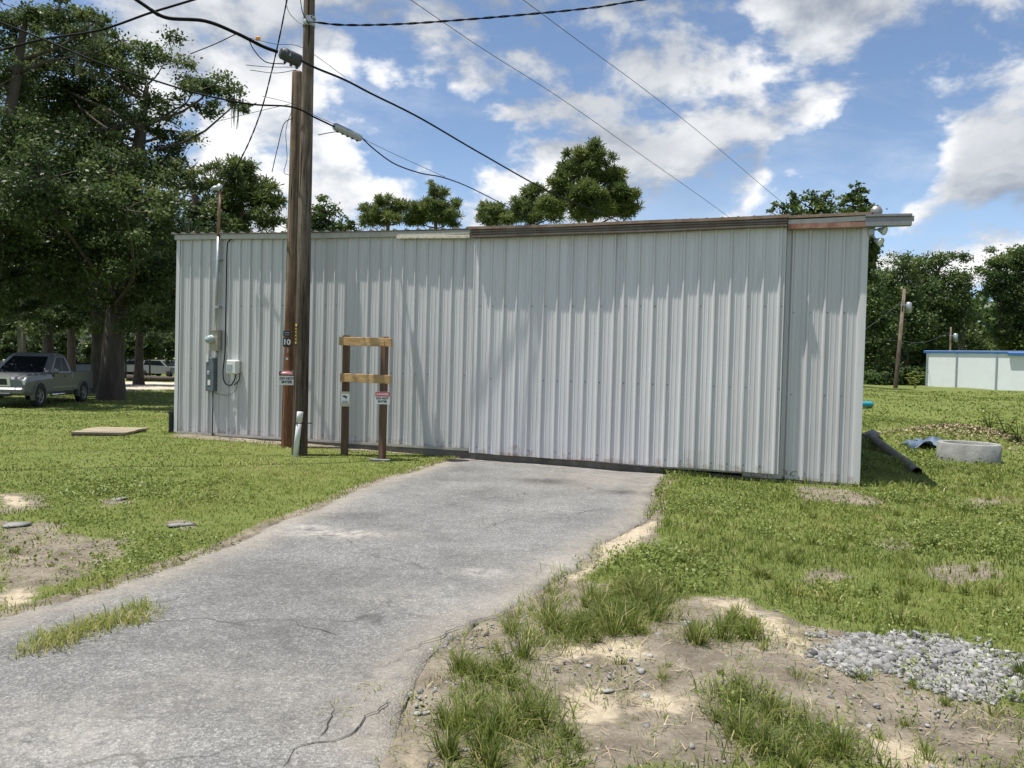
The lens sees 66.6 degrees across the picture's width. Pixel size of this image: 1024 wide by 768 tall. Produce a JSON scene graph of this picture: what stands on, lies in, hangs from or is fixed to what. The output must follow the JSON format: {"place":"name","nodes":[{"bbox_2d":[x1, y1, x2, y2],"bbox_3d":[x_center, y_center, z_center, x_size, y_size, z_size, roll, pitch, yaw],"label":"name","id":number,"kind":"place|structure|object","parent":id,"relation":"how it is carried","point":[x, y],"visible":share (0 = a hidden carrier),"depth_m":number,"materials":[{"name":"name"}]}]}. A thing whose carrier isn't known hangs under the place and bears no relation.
{"place":"outdoors","nodes":[
{"label":"outdoors","id":0,"kind":"place"},
{"bbox_2d":[0,458,666,767],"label":"driveway","id":1,"kind":"structure","parent":0,"point":[255,651],"depth_m":4.69,"materials":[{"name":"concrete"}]},
{"bbox_2d":[332,123,362,141],"bbox_3d":[-2.755,-4.214,13.075,0.534,0.217,0.130,0,2,-42],"label":"splice case","id":2,"kind":"object","parent":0,"point":[348,132],"visible":1,"depth_m":13.02,"materials":[{"name":"grey plastic"}]},
{"bbox_2d":[263,96,443,176],"bbox_3d":[-2.464,-4.368,13.979,0.439,0.288,4.570,2,2,34],"label":"overhead cable","id":3,"kind":"object","parent":2,"relation":"attached to","point":[366,140],"visible":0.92,"depth_m":13.80,"materials":[{"name":"rubber"}]},
{"bbox_2d":[272,118,292,171],"bbox_3d":[-3.610,-3.764,12.264,0.311,0.878,0.035,1,1,-13],"label":"overhead cable","id":4,"kind":"object","parent":3,"relation":"hanging from","point":[279,141],"visible":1,"depth_m":12.24,"materials":[{"name":"black plastic"}]},
{"bbox_2d":[362,138,536,224],"bbox_3d":[-0.535,-4.345,18.644,0.263,0.429,11.445,2,1,20],"label":"overhead cable","id":5,"kind":"object","parent":2,"relation":"attached to","point":[441,177],"visible":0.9,"depth_m":15.68,"materials":[{"name":"black plastic"}]},
{"bbox_2d":[0,358,1023,767],"bbox_3d":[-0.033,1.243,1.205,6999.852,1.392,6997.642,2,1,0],"label":"ground","id":6,"kind":"structure","parent":0,"point":[598,718],"depth_m":5.56,"materials":[{"name":"plant"}]},
{"bbox_2d":[0,280,29,363],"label":"woodland tree","id":7,"kind":"object","parent":6,"relation":"on","point":[4,329],"visible":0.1,"depth_m":71.75,"materials":[{"name":"green plant"}]},
{"bbox_2d":[0,330,32,362],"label":"thicket","id":8,"kind":"object","parent":6,"relation":"on","point":[8,347],"visible":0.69,"depth_m":57.56,"materials":[{"name":"green plant"}]},
{"bbox_2d":[3,522,31,527],"bbox_3d":[-4.575,1.303,7.204,0.244,0.034,0.163,1,2,-30],"label":"stone","id":9,"kind":"object","parent":6,"relation":"on","point":[12,524],"visible":1,"depth_m":7.21,"materials":[{"name":"stone"}]},
{"bbox_2d":[26,332,42,352],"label":"thicket","id":10,"kind":"object","parent":6,"relation":"on","point":[35,347],"visible":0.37,"depth_m":61.32,"materials":[{"name":"green plant"}]},
{"bbox_2d":[3,213,71,351],"bbox_3d":[-23.623,-4.472,38.107,4.752,10.227,4.613,1,1,-7],"label":"live oak","id":11,"kind":"object","parent":6,"relation":"on","point":[22,349],"visible":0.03,"depth_m":37.86,"materials":[{"name":"green plant"}]},
{"bbox_2d":[1,161,86,352],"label":"live oak","id":12,"kind":"object","parent":6,"relation":"on","point":[48,346],"depth_m":40.87,"materials":[{"name":"green plant"}]},
{"bbox_2d":[0,352,92,406],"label":"pickup truck","id":13,"kind":"object","parent":6,"relation":"on","point":[34,379],"visible":1,"depth_m":28.57,"materials":[{"name":"silver metal"}]},
{"bbox_2d":[39,331,80,357],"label":"thicket","id":14,"kind":"object","parent":6,"relation":"on","point":[59,343],"visible":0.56,"depth_m":58.57,"materials":[{"name":"green plant"}]},
{"bbox_2d":[42,306,87,343],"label":"woodland tree","id":15,"kind":"object","parent":6,"relation":"on","point":[79,333],"visible":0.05,"depth_m":73.85,"materials":[{"name":"green plant"}]},
{"bbox_2d":[34,261,101,370],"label":"live oak","id":16,"kind":"object","parent":6,"relation":"on","point":[71,352],"visible":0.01,"depth_m":46.85,"materials":[{"name":"brown plant"}]},
{"bbox_2d":[0,0,143,397],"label":"live oak","id":17,"kind":"object","parent":6,"relation":"on","point":[13,84],"visible":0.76,"depth_m":30.68,"materials":[{"name":"green plant"}]},
{"bbox_2d":[76,359,90,370],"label":"parked car","id":18,"kind":"object","parent":6,"relation":"on","point":[85,366],"visible":0.04,"depth_m":65.35,"materials":[{"name":"blue"}]},
{"bbox_2d":[76,331,91,363],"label":"thicket","id":19,"kind":"object","parent":6,"relation":"on","point":[85,347],"visible":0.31,"depth_m":61.48,"materials":[{"name":"green plant"}]},
{"bbox_2d":[1,160,168,393],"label":"live oak","id":20,"kind":"object","parent":6,"relation":"on","point":[96,346],"visible":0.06,"depth_m":37.27,"materials":[{"name":"green plant"}]},
{"bbox_2d":[26,328,146,374],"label":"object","id":21,"kind":"structure","parent":6,"relation":"on","point":[78,353],"depth_m":77.26,"materials":[{"name":"green"}]},
{"bbox_2d":[71,427,147,435],"bbox_3d":[-7.651,0.912,14.842,1.000,0.088,1.138,1,1,-5],"label":"plank lid","id":22,"kind":"object","parent":6,"relation":"on","point":[108,431],"visible":0.98,"depth_m":14.53,"materials":[{"name":"wood"}]},
{"bbox_2d":[110,497,130,501],"bbox_3d":[-4.340,1.274,8.594,0.199,0.046,0.272,2,1,0],"label":"stone","id":23,"kind":"object","parent":6,"relation":"on","point":[118,498],"visible":0.81,"depth_m":8.56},
{"bbox_2d":[0,0,256,399],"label":"live oak","id":24,"kind":"object","parent":6,"relation":"on","point":[78,114],"visible":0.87,"depth_m":32.13,"materials":[{"name":"green plant"}]},
{"bbox_2d":[125,331,135,377],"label":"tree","id":25,"kind":"object","parent":6,"relation":"on","point":[130,343],"visible":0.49,"depth_m":63.74,"materials":[{"name":"green plant"}]},
{"bbox_2d":[104,239,175,384],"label":"live oak","id":26,"kind":"object","parent":6,"relation":"on","point":[138,377],"visible":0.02,"depth_m":49.79,"materials":[{"name":"green plant"}]},
{"bbox_2d":[127,360,154,374],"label":"parked car","id":27,"kind":"object","parent":6,"relation":"on","point":[130,365],"visible":0.24,"depth_m":77.19,"materials":[{"name":"grey"}]},
{"bbox_2d":[126,375,174,381],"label":"fallen log","id":28,"kind":"object","parent":6,"relation":"on","point":[156,378],"visible":0.71,"depth_m":57.50,"materials":[{"name":"wood"}]},
{"bbox_2d":[134,326,167,375],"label":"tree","id":29,"kind":"object","parent":6,"relation":"on","point":[150,349],"visible":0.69,"depth_m":65.83,"materials":[{"name":"green plant"}]},
{"bbox_2d":[143,360,174,376],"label":"parked car","id":30,"kind":"object","parent":6,"relation":"on","point":[159,367],"visible":0.62,"depth_m":69.23,"materials":[{"name":"grey"}]},
{"bbox_2d":[161,330,174,363],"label":"thicket","id":31,"kind":"object","parent":6,"relation":"on","point":[169,344],"visible":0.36,"depth_m":67.55,"materials":[{"name":"green plant"}]},
{"bbox_2d":[167,411,173,432],"bbox_3d":[-6.664,0.754,15.270,0.180,0.440,0.180,2,1,0],"label":"drain pipe","id":32,"kind":"object","parent":6,"relation":"on","point":[171,421],"visible":0.97,"depth_m":15.22,"materials":[{"name":"black"}]},
{"bbox_2d":[166,523,196,526],"bbox_3d":[-3.121,1.330,7.380,0.265,0.037,0.167,0,2,-40],"label":"stone","id":33,"kind":"object","parent":6,"relation":"on","point":[177,524],"visible":0.94,"depth_m":7.34,"materials":[{"name":"stone"}]},
{"bbox_2d":[132,170,240,323],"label":"live oak","id":34,"kind":"object","parent":6,"relation":"on","point":[201,210],"visible":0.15,"depth_m":43.75,"materials":[{"name":"green plant"}]},
{"bbox_2d":[186,152,287,232],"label":"live oak","id":35,"kind":"object","parent":6,"relation":"on","point":[240,194],"visible":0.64,"depth_m":45.65,"materials":[{"name":"green plant"}]},
{"bbox_2d":[281,70,301,447],"bbox_3d":[-3.839,-2.110,13.620,0.223,6.690,0.361,2,1,0],"label":"short utility pole","id":36,"kind":"object","parent":6,"relation":"on","point":[289,323],"visible":0.91,"depth_m":13.54,"materials":[{"name":"brown"}]},
{"bbox_2d":[279,371,293,384],"bbox_3d":[-3.896,-0.104,13.493,0.265,0.245,0.011,1,1,-16],"label":"danger sign","id":37,"kind":"object","parent":36,"relation":"attached to","point":[286,377],"visible":1,"depth_m":13.49,"materials":[{"name":"white"}]},
{"bbox_2d":[293,411,311,456],"bbox_3d":[-3.370,0.837,12.534,0.305,0.788,0.106,2,1,0],"label":"plastic conduit","id":38,"kind":"object","parent":6,"relation":"on","point":[299,419],"visible":0.92,"depth_m":12.50,"materials":[{"name":"white"}]},
{"bbox_2d":[291,0,315,455],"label":"utility pole","id":39,"kind":"object","parent":6,"relation":"on","point":[301,361],"visible":0.91,"depth_m":12.70,"materials":[{"name":"brown wood"}]},
{"bbox_2d":[0,0,194,51],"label":"overhead cable","id":40,"kind":"object","parent":39,"relation":"attached to","point":[104,28],"visible":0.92,"depth_m":13.59,"materials":[{"name":"black plastic"}]},
{"bbox_2d":[0,21,334,126],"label":"overhead cable","id":41,"kind":"object","parent":39,"relation":"attached to","point":[309,114],"visible":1,"depth_m":12.19,"materials":[{"name":"black plastic"}]},
{"bbox_2d":[220,0,287,191],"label":"overhead cable","id":42,"kind":"object","parent":39,"relation":"attached to","point":[263,100],"visible":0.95,"depth_m":12.83,"materials":[{"name":"black plastic"}]},
{"bbox_2d":[251,38,344,76],"bbox_3d":[-3.322,-5.277,12.516,0.268,0.104,1.815,3,2,39],"label":"overhead cable","id":43,"kind":"object","parent":39,"relation":"attached to","point":[299,46],"visible":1,"depth_m":12.23,"materials":[{"name":"rubber"}]},
{"bbox_2d":[278,47,302,68],"bbox_3d":[-3.460,-5.094,12.198,0.364,0.278,0.203,1,2,-37],"label":"splice case","id":44,"kind":"object","parent":43,"relation":"hanging from","point":[290,57],"visible":1,"depth_m":12.14,"materials":[{"name":"grey plastic"}]},
{"bbox_2d":[134,0,277,53],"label":"overhead cable","id":45,"kind":"object","parent":44,"relation":"attached to","point":[150,9],"visible":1,"depth_m":11.59,"materials":[{"name":"black plastic"}]},
{"bbox_2d":[190,34,235,53],"bbox_3d":[-4.466,-5.109,11.698,0.674,0.426,0.018,1,1,-18],"label":"overhead cable","id":46,"kind":"object","parent":45,"relation":"attached to","point":[212,45],"visible":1,"depth_m":11.69,"materials":[{"name":"black plastic"}]},
{"bbox_2d":[249,41,284,63],"bbox_3d":[-3.775,-5.110,12.004,0.564,0.336,0.062,1,1,-26],"label":"overhead cable","id":47,"kind":"object","parent":45,"relation":"hanging from","point":[261,58],"visible":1,"depth_m":11.96,"materials":[{"name":"black plastic"}]},
{"bbox_2d":[300,60,617,220],"bbox_3d":[0.885,-5.405,21.252,0.722,0.514,19.958,2,1,27],"label":"overhead cable","id":48,"kind":"object","parent":39,"relation":"attached to","point":[350,82],"visible":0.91,"depth_m":15.81,"materials":[{"name":"black plastic"}]},
{"bbox_2d":[313,0,644,25],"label":"overhead cable","id":49,"kind":"object","parent":39,"relation":"attached to","point":[456,20],"visible":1,"depth_m":12.28,"materials":[{"name":"black plastic"}]},
{"bbox_2d":[279,194,358,231],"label":"broadleaf tree","id":50,"kind":"object","parent":6,"relation":"on","point":[320,215],"visible":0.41,"depth_m":59.58,"materials":[{"name":"green plant"}]},
{"bbox_2d":[339,335,392,458],"bbox_3d":[-2.392,0.286,12.772,1.012,2.157,0.194,2,1,25],"label":"wooden frame","id":51,"kind":"object","parent":6,"relation":"on","point":[383,378],"visible":0.78,"depth_m":12.67,"materials":[{"name":"wood"}]},
{"bbox_2d":[340,392,349,405],"bbox_3d":[-2.758,0.248,12.895,0.155,0.245,0.008,1,1,-12],"label":"camera sign","id":52,"kind":"object","parent":51,"relation":"attached to","point":[344,398],"visible":1,"depth_m":12.89,"materials":[{"name":"beige"}]},
{"bbox_2d":[375,392,389,403],"bbox_3d":[-2.077,0.225,12.509,0.235,0.200,0.008,1,1,-9],"label":"danger sign","id":53,"kind":"object","parent":51,"relation":"attached to","point":[382,397],"visible":1,"depth_m":12.51,"materials":[{"name":"white"}]},
{"bbox_2d":[369,459,389,461],"bbox_3d":[-2.111,1.226,12.435,0.334,0.050,0.169,2,1,0],"label":"concrete lump","id":54,"kind":"object","parent":6,"relation":"on","point":[379,460],"visible":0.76,"depth_m":12.38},
{"bbox_2d":[356,192,414,230],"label":"pine tree","id":55,"kind":"object","parent":6,"relation":"on","point":[387,208],"visible":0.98,"depth_m":69.70,"materials":[{"name":"green plant"}]},
{"bbox_2d":[407,179,465,228],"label":"pine tree","id":56,"kind":"object","parent":6,"relation":"on","point":[435,210],"visible":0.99,"depth_m":69.68,"materials":[{"name":"green plant"}]},
{"bbox_2d":[473,199,522,225],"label":"pine tree","id":57,"kind":"object","parent":6,"relation":"on","point":[493,214],"visible":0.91,"depth_m":65.41,"materials":[{"name":"green plant"}]},
{"bbox_2d":[0,518,1023,767],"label":"dry litter","id":58,"kind":"object","parent":6,"relation":"on","point":[672,670],"visible":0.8,"depth_m":3.86,"materials":[{"name":"plant"}]},
{"bbox_2d":[505,182,566,224],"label":"pine tree","id":59,"kind":"object","parent":6,"relation":"on","point":[522,204],"visible":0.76,"depth_m":57.56,"materials":[{"name":"green plant"}]},
{"bbox_2d":[171,211,913,486],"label":"metal shed","id":60,"kind":"structure","parent":6,"relation":"on","point":[730,344],"depth_m":12.46,"materials":[{"name":"grey"}]},
{"bbox_2d":[205,351,217,390],"bbox_3d":[-5.706,-0.247,14.827,0.228,0.766,0.118,2,1,19],"label":"breaker box","id":61,"kind":"object","parent":60,"relation":"attached to","point":[211,375],"visible":1,"depth_m":14.79,"materials":[{"name":"grey metal"}]},
{"bbox_2d":[212,391,213,435],"bbox_3d":[-5.707,0.573,14.870,0.026,0.875,0.036,2,1,22],"label":"ground conduit","id":62,"kind":"object","parent":60,"relation":"attached to","point":[212,411],"visible":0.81,"depth_m":14.86,"materials":[{"name":"grey metal"}]},
{"bbox_2d":[205,330,221,350],"bbox_3d":[-5.656,-0.823,14.737,0.229,0.391,0.234,2,1,19],"label":"electric meter","id":63,"kind":"object","parent":60,"relation":"attached to","point":[213,339],"visible":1,"depth_m":14.73,"materials":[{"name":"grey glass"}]},
{"bbox_2d":[210,184,222,329],"bbox_3d":[-5.578,-2.388,14.713,0.164,2.772,0.233,2,2,35],"label":"service mast","id":64,"kind":"object","parent":60,"relation":"attached to","point":[218,187],"visible":0.96,"depth_m":14.73,"materials":[{"name":"metal"}]},
{"bbox_2d":[222,239,235,385],"bbox_3d":[-5.262,-1.374,14.691,0.413,2.825,0.021,2,1,19],"label":"wall cable","id":65,"kind":"object","parent":60,"relation":"attached to","point":[225,319],"depth_m":14.73,"materials":[{"name":"black"}]},
{"bbox_2d":[226,360,239,373],"bbox_3d":[-5.246,-0.320,14.658,0.235,0.264,0.127,2,1,19],"label":"telephone box","id":66,"kind":"object","parent":60,"relation":"attached to","point":[232,366],"visible":1,"depth_m":14.60,"materials":[{"name":"white plastic"}]},
{"bbox_2d":[470,234,621,462],"bbox_3d":[0.525,-0.603,12.598,2.509,3.606,0.066,2,1,19],"label":"sliding door","id":67,"kind":"structure","parent":60,"relation":"in","point":[547,308],"depth_m":12.58,"materials":[{"name":"grey"}]},
{"bbox_2d":[615,227,784,473],"bbox_3d":[2.793,-0.526,11.762,2.407,3.618,0.067,2,1,19],"label":"sliding door","id":68,"kind":"structure","parent":60,"relation":"in","point":[700,314],"depth_m":11.74,"materials":[{"name":"grey"}]},
{"bbox_2d":[870,206,882,213],"bbox_3d":[5.104,-2.415,10.926,0.156,0.160,0.040,2,1,19],"label":"floodlight","id":69,"kind":"object","parent":60,"relation":"attached to","point":[876,210],"visible":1,"depth_m":10.91,"materials":[{"name":"metal"}]},
{"bbox_2d":[868,227,887,245],"bbox_3d":[5.120,-2.063,10.966,0.144,0.270,0.272,0,2,-43],"label":"floodlight","id":70,"kind":"object","parent":60,"relation":"attached to","point":[879,241],"visible":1,"depth_m":10.92,"materials":[{"name":"white glass"}]},
{"bbox_2d":[85,282,1012,369],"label":"wood","id":71,"kind":"object","parent":6,"relation":"on","point":[985,307],"depth_m":104.27,"materials":[{"name":"green plant"}]},
{"bbox_2d":[533,135,645,222],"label":"pine tree","id":72,"kind":"object","parent":6,"relation":"on","point":[614,195],"visible":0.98,"depth_m":51.50,"materials":[{"name":"green plant"}]},
{"bbox_2d":[408,576,1017,767],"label":"pebbles","id":73,"kind":"object","parent":6,"relation":"on","point":[691,745],"visible":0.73,"depth_m":3.89,"materials":[{"name":"stone"}]},
{"bbox_2d":[765,188,880,291],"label":"broadleaf tree","id":74,"kind":"object","parent":6,"relation":"on","point":[816,202],"visible":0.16,"depth_m":49.66,"materials":[{"name":"green plant"}]},
{"bbox_2d":[840,180,888,387],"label":"broadleaf tree","id":75,"kind":"object","parent":6,"relation":"on","point":[860,201],"visible":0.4,"depth_m":47.18,"materials":[{"name":"green plant"}]},
{"bbox_2d":[863,401,872,406],"bbox_3d":[12.544,0.722,27.980,0.914,0.196,0.200,1,1,-23],"label":"teal pipe","id":76,"kind":"object","parent":6,"relation":"on","point":[867,403],"visible":0.43,"depth_m":28.00,"materials":[{"name":"teal"}]},
{"bbox_2d":[864,429,878,436],"bbox_3d":[8.090,1.119,17.548,0.330,0.215,0.185,2,1,28],"label":"stone","id":77,"kind":"object","parent":6,"relation":"on","point":[869,432],"visible":0.75,"depth_m":17.49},
{"bbox_2d":[863,369,889,384],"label":"wood bush","id":78,"kind":"object","parent":6,"relation":"on","point":[874,377],"visible":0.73,"depth_m":60.52,"materials":[{"name":"green plant"}]},
{"bbox_2d":[864,266,913,372],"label":"woodland tree","id":79,"kind":"object","parent":6,"relation":"on","point":[876,350],"visible":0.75,"depth_m":62.28,"materials":[{"name":"green plant"}]},
{"bbox_2d":[877,365,904,384],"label":"wood bush","id":80,"kind":"object","parent":6,"relation":"on","point":[891,373],"visible":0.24,"depth_m":61.37,"materials":[{"name":"green plant"}]},
{"bbox_2d":[869,434,921,474],"bbox_3d":[7.283,1.289,15.037,0.180,0.286,5.612,2,1,18],"label":"old pipe","id":81,"kind":"object","parent":6,"relation":"on","point":[883,445],"visible":0.8,"depth_m":14.47,"materials":[{"name":"plastic"}]},
{"bbox_2d":[893,289,911,387],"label":"utility pole","id":82,"kind":"object","parent":6,"relation":"on","point":[908,305],"visible":0.85,"depth_m":51.92,"materials":[{"name":"brown wood"}]},
{"bbox_2d":[866,250,946,368],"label":"woodland tree","id":83,"kind":"object","parent":6,"relation":"on","point":[922,324],"visible":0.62,"depth_m":66.28,"materials":[{"name":"green plant"}]},
{"bbox_2d":[900,362,925,385],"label":"wood bush","id":84,"kind":"object","parent":6,"relation":"on","point":[909,369],"visible":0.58,"depth_m":63.52,"materials":[{"name":"green plant"}]},
{"bbox_2d":[803,629,1023,704],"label":"gravel pile","id":85,"kind":"object","parent":6,"relation":"on","point":[941,648],"visible":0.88,"depth_m":4.27,"materials":[{"name":"gravel"}]},
{"bbox_2d":[864,344,964,372],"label":"woodland tree","id":86,"kind":"object","parent":6,"relation":"on","point":[917,363],"visible":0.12,"depth_m":76.75,"materials":[{"name":"green plant"}]},
{"bbox_2d":[906,371,928,387],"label":"broadleaf weed","id":87,"kind":"object","parent":6,"relation":"on","point":[919,376],"visible":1,"depth_m":44.85,"materials":[{"name":"plant"}]},
{"bbox_2d":[864,304,975,368],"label":"woodland tree","id":88,"kind":"object","parent":6,"relation":"on","point":[921,355],"visible":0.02,"depth_m":73.80,"materials":[{"name":"green plant"}]},
{"bbox_2d":[915,363,925,379],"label":"wood bush","id":89,"kind":"object","parent":6,"relation":"on","point":[923,367],"visible":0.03,"depth_m":65.87,"materials":[{"name":"green plant"}]},
{"bbox_2d":[902,436,942,450],"bbox_3d":[8.809,1.262,16.511,0.909,0.313,0.607,2,1,0],"label":"tarp","id":90,"kind":"object","parent":6,"relation":"on","point":[929,441],"visible":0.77,"depth_m":16.43,"materials":[{"name":"plastic"}]},
{"bbox_2d":[897,250,981,357],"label":"woodland tree","id":91,"kind":"object","parent":6,"relation":"on","point":[945,299],"visible":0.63,"depth_m":71.23,"materials":[{"name":"green plant"}]},
{"bbox_2d":[862,423,1023,454],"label":"dirt mound","id":92,"kind":"object","parent":6,"relation":"on","point":[970,427],"visible":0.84,"depth_m":17.22,"materials":[{"name":"soil"}]},
{"bbox_2d":[949,327,957,350],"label":"utility pole","id":93,"kind":"object","parent":6,"relation":"on","point":[955,337],"visible":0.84,"depth_m":65.88,"materials":[{"name":"brown wood"}]},
{"bbox_2d":[948,268,984,350],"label":"woodland tree","id":94,"kind":"object","parent":6,"relation":"on","point":[969,307],"visible":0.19,"depth_m":79.56,"materials":[{"name":"green plant"}]},
{"bbox_2d":[936,440,1001,463],"bbox_3d":[8.835,1.348,15.100,1.090,0.425,1.090,2,1,0],"label":"concrete ring","id":95,"kind":"object","parent":6,"relation":"on","point":[970,451],"visible":0.88,"depth_m":14.69,"materials":[{"name":"concrete"}]},
{"bbox_2d":[924,351,1023,390],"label":"storage building","id":96,"kind":"structure","parent":6,"relation":"on","point":[997,370],"depth_m":55.24,"materials":[{"name":"white metal"}]},
{"bbox_2d":[952,320,995,350],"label":"woodland tree","id":97,"kind":"object","parent":6,"relation":"on","point":[979,344],"visible":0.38,"depth_m":85.19,"materials":[{"name":"green plant"}]},
{"bbox_2d":[969,402,1008,428],"bbox_3d":[13.000,0.892,21.200,0.922,0.776,0.893,2,1,0],"label":"broadleaf weed","id":98,"kind":"object","parent":6,"relation":"on","point":[983,420],"visible":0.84,"depth_m":21.21,"materials":[{"name":"plant"}]},
{"bbox_2d":[968,243,1023,350],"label":"woodland tree","id":99,"kind":"object","parent":6,"relation":"on","point":[999,282],"visible":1,"depth_m":67.50,"materials":[{"name":"green plant"}]},
{"bbox_2d":[987,305,1006,350],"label":"woodland tree","id":100,"kind":"object","parent":6,"relation":"on","point":[996,344],"visible":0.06,"depth_m":91.34,"materials":[{"name":"green plant"}]},
{"bbox_2d":[992,410,1023,435],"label":"broadleaf weed","id":101,"kind":"object","parent":6,"relation":"on","point":[1002,424],"visible":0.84,"depth_m":17.22,"materials":[{"name":"plant"}]},
{"bbox_2d":[1003,418,1023,441],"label":"broadleaf weed","id":102,"kind":"object","parent":6,"relation":"on","point":[1015,433],"visible":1,"depth_m":16.88,"materials":[{"name":"plant"}]},
{"bbox_2d":[0,388,1023,767],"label":"grass","id":103,"kind":"structure","parent":0,"point":[636,604],"depth_m":5.54,"materials":[{"name":"plant"}]},
{"bbox_2d":[0,0,1023,350],"label":"sky","id":104,"kind":"structure","parent":0,"point":[920,103],"materials":[{"name":"blue"}]},
{"bbox_2d":[411,0,726,215],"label":"overhead cable","id":105,"kind":"object","parent":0,"point":[557,96],"visible":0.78,"depth_m":36.42,"materials":[{"name":"rubber"}]},
{"bbox_2d":[523,0,779,200],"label":"overhead cable","id":106,"kind":"object","parent":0,"point":[643,88],"visible":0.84,"depth_m":36.76,"materials":[{"name":"rubber"}]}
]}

